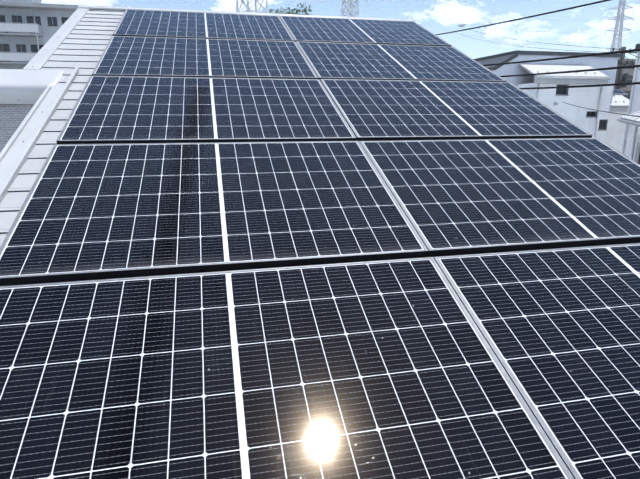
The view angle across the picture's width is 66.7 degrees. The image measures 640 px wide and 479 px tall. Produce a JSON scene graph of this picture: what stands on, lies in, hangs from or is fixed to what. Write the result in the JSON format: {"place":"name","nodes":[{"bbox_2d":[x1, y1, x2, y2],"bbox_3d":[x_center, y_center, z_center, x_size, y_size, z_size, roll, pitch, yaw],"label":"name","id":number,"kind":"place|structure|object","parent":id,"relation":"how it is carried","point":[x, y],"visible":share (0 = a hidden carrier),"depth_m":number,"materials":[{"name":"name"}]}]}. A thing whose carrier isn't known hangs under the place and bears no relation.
{"place":"outdoors","nodes":[
{"label":"outdoors","id":0,"kind":"place"},
{"bbox_2d":[0,104,33,151],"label":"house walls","id":1,"kind":"structure","parent":0,"point":[12,117],"depth_m":3.58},
{"bbox_2d":[0,69,64,103],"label":"roof parapet","id":2,"kind":"structure","parent":1,"relation":"on","point":[19,86],"depth_m":3.55,"materials":[{"name":"white paint"}]},
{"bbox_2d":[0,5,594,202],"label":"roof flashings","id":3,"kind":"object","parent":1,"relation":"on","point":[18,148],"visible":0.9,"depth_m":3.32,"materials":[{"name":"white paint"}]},
{"bbox_2d":[0,0,77,68],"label":"apartment block","id":4,"kind":"structure","parent":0,"point":[29,29],"depth_m":51.56,"materials":[{"name":"concrete"}]},
{"bbox_2d":[0,9,639,285],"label":"house roof","id":5,"kind":"structure","parent":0,"point":[82,46],"depth_m":3.62,"materials":[{"name":"grey metal"}]},
{"bbox_2d":[93,251,508,279],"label":"clamps","id":6,"kind":"object","parent":5,"relation":"on","point":[334,263],"depth_m":2.07,"materials":[{"name":"metal"}]},
{"bbox_2d":[112,9,294,40],"bbox_3d":[-1.213,-2.275,5.171,1.722,0.039,1.134,-3,36,-12],"label":"solar panel","id":7,"kind":"object","parent":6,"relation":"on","point":[154,23],"visible":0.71,"depth_m":5.08,"materials":[{"name":"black glass"}]},
{"bbox_2d":[92,36,317,78],"bbox_3d":[-0.971,-1.590,4.241,1.722,0.038,1.134,-3,36,-12],"label":"solar panel","id":8,"kind":"object","parent":6,"relation":"on","point":[167,57],"visible":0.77,"depth_m":4.14,"materials":[{"name":"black glass"}]},
{"bbox_2d":[56,76,356,143],"bbox_3d":[-0.728,-0.905,3.311,1.722,0.040,1.134,-3,36,-12],"label":"solar panel","id":9,"kind":"object","parent":6,"relation":"on","point":[123,109],"visible":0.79,"depth_m":3.19,"materials":[{"name":"black glass"}]},
{"bbox_2d":[0,141,427,285],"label":"solar panel","id":10,"kind":"object","parent":6,"relation":"on","point":[94,211],"visible":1,"depth_m":2.22,"materials":[{"name":"black glass"}]},
{"bbox_2d":[0,257,573,478],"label":"solar panel","id":11,"kind":"object","parent":6,"relation":"on","point":[388,369],"visible":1,"depth_m":1.48,"materials":[{"name":"black glass"}]},
{"bbox_2d":[279,16,451,46],"bbox_3d":[0.470,-2.372,5.538,1.722,0.037,1.134,-3,36,-12],"label":"solar panel","id":12,"kind":"object","parent":6,"relation":"on","point":[334,30],"visible":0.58,"depth_m":5.45,"materials":[{"name":"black glass"}]},
{"bbox_2d":[296,41,506,81],"bbox_3d":[0.713,-1.686,4.610,1.722,0.039,1.134,-3,36,-12],"label":"solar panel","id":13,"kind":"object","parent":6,"relation":"on","point":[329,60],"visible":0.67,"depth_m":4.52,"materials":[{"name":"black glass"}]},
{"bbox_2d":[320,79,592,140],"bbox_3d":[0.956,-1.002,3.679,1.722,0.042,1.134,-3,36,-12],"label":"solar panel","id":14,"kind":"object","parent":6,"relation":"on","point":[384,110],"visible":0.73,"depth_m":3.56,"materials":[{"name":"black glass"}]},
{"bbox_2d":[359,138,639,256],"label":"solar panel","id":15,"kind":"object","parent":6,"relation":"on","point":[460,197],"visible":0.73,"depth_m":2.62,"materials":[{"name":"black glass"}]},
{"bbox_2d":[434,243,639,478],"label":"solar panel","id":16,"kind":"object","parent":6,"relation":"on","point":[559,328],"visible":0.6,"depth_m":1.75,"materials":[{"name":"black glass"}]},
{"bbox_2d":[41,0,639,58],"bbox_3d":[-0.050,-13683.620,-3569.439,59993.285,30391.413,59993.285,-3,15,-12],"label":"cloud","id":17,"kind":"structure","parent":0,"point":[475,15],"depth_m":25805.63,"materials":[{"name":"white"}]},
{"bbox_2d":[112,0,639,58],"label":"sky","id":18,"kind":"structure","parent":0,"point":[380,2],"materials":[{"name":"blue"}]},
{"bbox_2d":[435,0,639,116],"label":"service cables","id":19,"kind":"object","parent":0,"point":[608,68],"visible":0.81,"depth_m":11.18,"materials":[{"name":"black rubber"}]},
{"bbox_2d":[611,59,635,107],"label":"building","id":20,"kind":"structure","parent":0,"point":[630,72],"depth_m":95.42,"materials":[{"name":"tile"}]},
{"bbox_2d":[621,44,639,157],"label":"tall white house","id":21,"kind":"structure","parent":0,"point":[634,104],"depth_m":21.78,"materials":[{"name":"white paint"}]},
{"label":"ground","id":22,"kind":"structure","parent":0,"visible":0},
{"bbox_2d":[236,0,268,12],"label":"transmission tower","id":23,"kind":"structure","parent":22,"relation":"on","point":[248,8],"depth_m":95.56,"materials":[{"name":"metal"}]},
{"bbox_2d":[269,3,311,14],"bbox_3d":[-1.923,-6.163,26.872,3.336,12.784,2.268,-11,18,-35],"label":"tree","id":24,"kind":"object","parent":22,"relation":"on","point":[297,10],"visible":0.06,"depth_m":25.29,"materials":[{"name":"green plant"}]},
{"bbox_2d":[341,0,366,16],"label":"transmission tower","id":25,"kind":"structure","parent":22,"relation":"on","point":[349,10],"depth_m":142.77,"materials":[{"name":"metal"}]},
{"bbox_2d":[474,50,622,141],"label":"building","id":26,"kind":"structure","parent":22,"relation":"on","point":[593,122],"depth_m":22.69,"materials":[{"name":"white paint"}]},
{"bbox_2d":[605,89,628,151],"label":"neighbour house","id":27,"kind":"structure","parent":22,"relation":"on","point":[615,132],"depth_m":24.64,"materials":[{"name":"white paint"}]},
{"bbox_2d":[605,0,633,58],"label":"transmission tower","id":28,"kind":"structure","parent":22,"relation":"on","point":[621,17],"depth_m":250.39,"materials":[{"name":"metal"}]},
{"bbox_2d":[297,0,639,44],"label":"power lines","id":29,"kind":"object","parent":28,"relation":"attached to","point":[493,25],"visible":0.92,"depth_m":186.94,"materials":[{"name":"metal"}]},
{"bbox_2d":[611,47,636,107],"bbox_3d":[17.982,-6.090,30.151,1.800,10.979,0.600,-3,15,-12],"label":"utility pole","id":30,"kind":"object","parent":22,"relation":"on","point":[622,78],"visible":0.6,"depth_m":29.03,"materials":[{"name":"concrete"}]},
{"bbox_2d":[617,111,639,163],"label":"neighbour house","id":31,"kind":"structure","parent":22,"relation":"on","point":[632,120],"depth_m":13.74,"materials":[{"name":"white"}]}
]}

